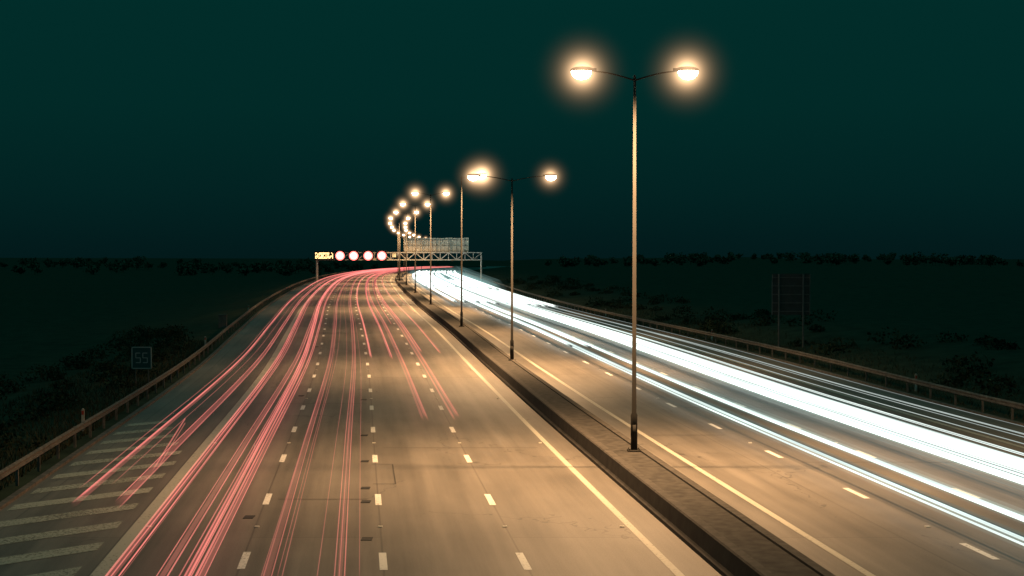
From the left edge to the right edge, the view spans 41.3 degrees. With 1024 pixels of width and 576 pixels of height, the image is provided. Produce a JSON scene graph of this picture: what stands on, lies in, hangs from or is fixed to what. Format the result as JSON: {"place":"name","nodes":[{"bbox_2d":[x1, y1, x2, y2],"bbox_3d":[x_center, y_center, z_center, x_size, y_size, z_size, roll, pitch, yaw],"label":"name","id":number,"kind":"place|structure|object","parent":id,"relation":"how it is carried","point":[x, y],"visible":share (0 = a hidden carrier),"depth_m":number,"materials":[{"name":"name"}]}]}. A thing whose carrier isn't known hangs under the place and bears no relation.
{"place":"outdoors","nodes":[
{"label":"outdoors","id":0,"kind":"place"},
{"bbox_2d":[0,266,721,575],"bbox_3d":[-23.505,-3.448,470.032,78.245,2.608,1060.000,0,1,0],"label":"motorway road","id":1,"kind":"structure","parent":0,"point":[435,513],"depth_m":48.84,"materials":[{"name":"grey asphalt"}]},
{"bbox_2d":[0,420,182,575],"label":"hatched marking","id":2,"kind":"object","parent":1,"relation":"on","point":[44,554],"visible":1,"depth_m":43.57,"materials":[{"name":"beige paint"}]},
{"bbox_2d":[243,346,395,540],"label":"road sealant joints","id":3,"kind":"object","parent":1,"relation":"on","point":[362,539],"visible":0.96,"depth_m":43.73,"materials":[{"name":"black asphalt"}]},
{"bbox_2d":[146,300,929,526],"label":"road studs","id":4,"kind":"object","parent":1,"relation":"on","point":[459,442],"visible":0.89,"depth_m":57.65,"materials":[{"name":"plastic"}]},
{"bbox_2d":[90,268,1023,575],"bbox_3d":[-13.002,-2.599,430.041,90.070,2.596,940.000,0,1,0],"label":"lane markings","id":5,"kind":"object","parent":1,"relation":"on","point":[126,540],"visible":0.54,"depth_m":49.24,"materials":[{"name":"white paint"}]},
{"bbox_2d":[0,257,1023,501],"bbox_3d":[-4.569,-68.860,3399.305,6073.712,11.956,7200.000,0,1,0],"label":"ground","id":6,"kind":"structure","parent":0,"point":[50,315],"depth_m":196.54,"materials":[{"name":"green plant"}]},
{"bbox_2d":[81,408,84,430],"bbox_3d":[-19.602,6.023,62.142,0.130,1.040,0.100,0,1,0],"label":"marker post","id":7,"kind":"object","parent":6,"relation":"on","point":[82,414],"visible":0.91,"depth_m":62.11,"materials":[{"name":"plastic"}]},
{"bbox_2d":[0,324,193,452],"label":"verge bushes","id":8,"kind":"object","parent":6,"relation":"on","point":[177,335],"visible":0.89,"depth_m":94.75,"materials":[{"name":"green plant"}]},
{"bbox_2d":[131,347,151,382],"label":"traffic sign","id":9,"kind":"object","parent":6,"relation":"on","point":[141,357],"visible":0.91,"depth_m":85.03,"materials":[{"name":"black metal"}]},
{"bbox_2d":[0,274,342,509],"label":"kerb","id":10,"kind":"structure","parent":6,"relation":"on","point":[15,495],"depth_m":60.44,"materials":[{"name":"concrete"}]},
{"bbox_2d":[0,268,391,485],"bbox_3d":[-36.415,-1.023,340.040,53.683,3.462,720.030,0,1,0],"label":"guard rail","id":11,"kind":"object","parent":6,"relation":"on","point":[16,465],"visible":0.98,"depth_m":67.07,"materials":[{"name":"metal"}]},
{"bbox_2d":[313,251,483,282],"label":"motorway gantry","id":12,"kind":"object","parent":6,"relation":"on","point":[340,255],"visible":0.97,"depth_m":318.70,"materials":[{"name":"metal"}]},
{"bbox_2d":[404,238,468,251],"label":"direction sign","id":13,"kind":"object","parent":12,"relation":"attached to","point":[446,245],"visible":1,"depth_m":320.81,"materials":[{"name":"metal"}]},
{"bbox_2d":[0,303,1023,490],"bbox_3d":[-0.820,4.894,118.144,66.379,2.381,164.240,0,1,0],"label":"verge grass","id":14,"kind":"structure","parent":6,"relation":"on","point":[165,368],"depth_m":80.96,"materials":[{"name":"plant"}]},
{"bbox_2d":[0,251,1023,275],"bbox_3d":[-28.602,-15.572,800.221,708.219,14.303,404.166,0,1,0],"label":"distant trees","id":15,"kind":"object","parent":6,"relation":"on","point":[286,268],"visible":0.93,"depth_m":729.81,"materials":[{"name":"green plant"}]},
{"bbox_2d":[395,266,834,575],"bbox_3d":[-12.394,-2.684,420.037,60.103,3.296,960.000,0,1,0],"label":"median barrier","id":16,"kind":"object","parent":6,"relation":"on","point":[720,536],"visible":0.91,"depth_m":44.49,"materials":[{"name":"concrete"}]},
{"bbox_2d":[389,217,409,280],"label":"street lamp","id":17,"kind":"object","parent":16,"relation":"on","point":[399,243],"visible":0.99,"depth_m":307.80,"materials":[{"name":"metal"}]},
{"bbox_2d":[394,211,417,284],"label":"street lamp","id":18,"kind":"object","parent":16,"relation":"on","point":[395,212],"visible":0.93,"depth_m":264.85,"materials":[{"name":"metal"}]},
{"bbox_2d":[400,203,429,292],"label":"street lamp","id":19,"kind":"object","parent":16,"relation":"on","point":[426,204],"visible":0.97,"depth_m":217.82,"materials":[{"name":"metal"}]},
{"bbox_2d":[412,191,448,304],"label":"street lamp","id":20,"kind":"object","parent":16,"relation":"on","point":[430,195],"visible":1,"depth_m":173.83,"materials":[{"name":"metal"}]},
{"bbox_2d":[459,173,486,326],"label":"street lamp","id":21,"kind":"object","parent":16,"relation":"on","point":[461,312],"visible":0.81,"depth_m":128.48,"materials":[{"name":"metal"}]},
{"bbox_2d":[467,173,556,360],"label":"street lamp","id":22,"kind":"object","parent":16,"relation":"on","point":[474,176],"visible":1,"depth_m":94.09,"materials":[{"name":"metal"}]},
{"bbox_2d":[570,66,698,451],"bbox_3d":[4.580,-2.066,50.868,8.300,16.365,4.400,0,1,0],"label":"street lamp","id":23,"kind":"object","parent":16,"relation":"on","point":[684,72],"visible":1,"depth_m":50.79,"materials":[{"name":"metal"}]},
{"bbox_2d":[463,274,1023,425],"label":"kerb","id":24,"kind":"structure","parent":6,"relation":"on","point":[921,398],"depth_m":85.81,"materials":[{"name":"concrete"}]},
{"bbox_2d":[465,268,1023,419],"bbox_3d":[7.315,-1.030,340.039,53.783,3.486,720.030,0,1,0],"label":"guard rail","id":25,"kind":"object","parent":6,"relation":"on","point":[983,398],"visible":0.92,"depth_m":92.70,"materials":[{"name":"metal"}]},
{"bbox_2d":[504,275,1020,397],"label":"verge bushes","id":26,"kind":"object","parent":6,"relation":"on","point":[711,323],"visible":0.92,"depth_m":122.45,"materials":[{"name":"green plant"}]},
{"bbox_2d":[772,274,809,347],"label":"direction sign","id":27,"kind":"object","parent":6,"relation":"on","point":[790,294],"visible":0.88,"depth_m":112.11,"materials":[{"name":"grey metal"}]},
{"bbox_2d":[0,0,1023,260],"label":"sky","id":28,"kind":"structure","parent":0,"point":[264,129],"materials":[{"name":"teal"}]},
{"bbox_2d":[402,266,1023,575],"bbox_3d":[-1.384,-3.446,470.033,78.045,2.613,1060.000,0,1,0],"label":"motorway road","id":29,"kind":"structure","parent":0,"point":[881,530],"depth_m":55.14,"materials":[{"name":"grey asphalt"}]},
{"bbox_2d":[412,270,1023,545],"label":"headlight trails","id":30,"kind":"object","parent":29,"relation":"on","point":[504,297],"visible":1,"depth_m":66.99,"materials":[{"name":"white"}]}
]}

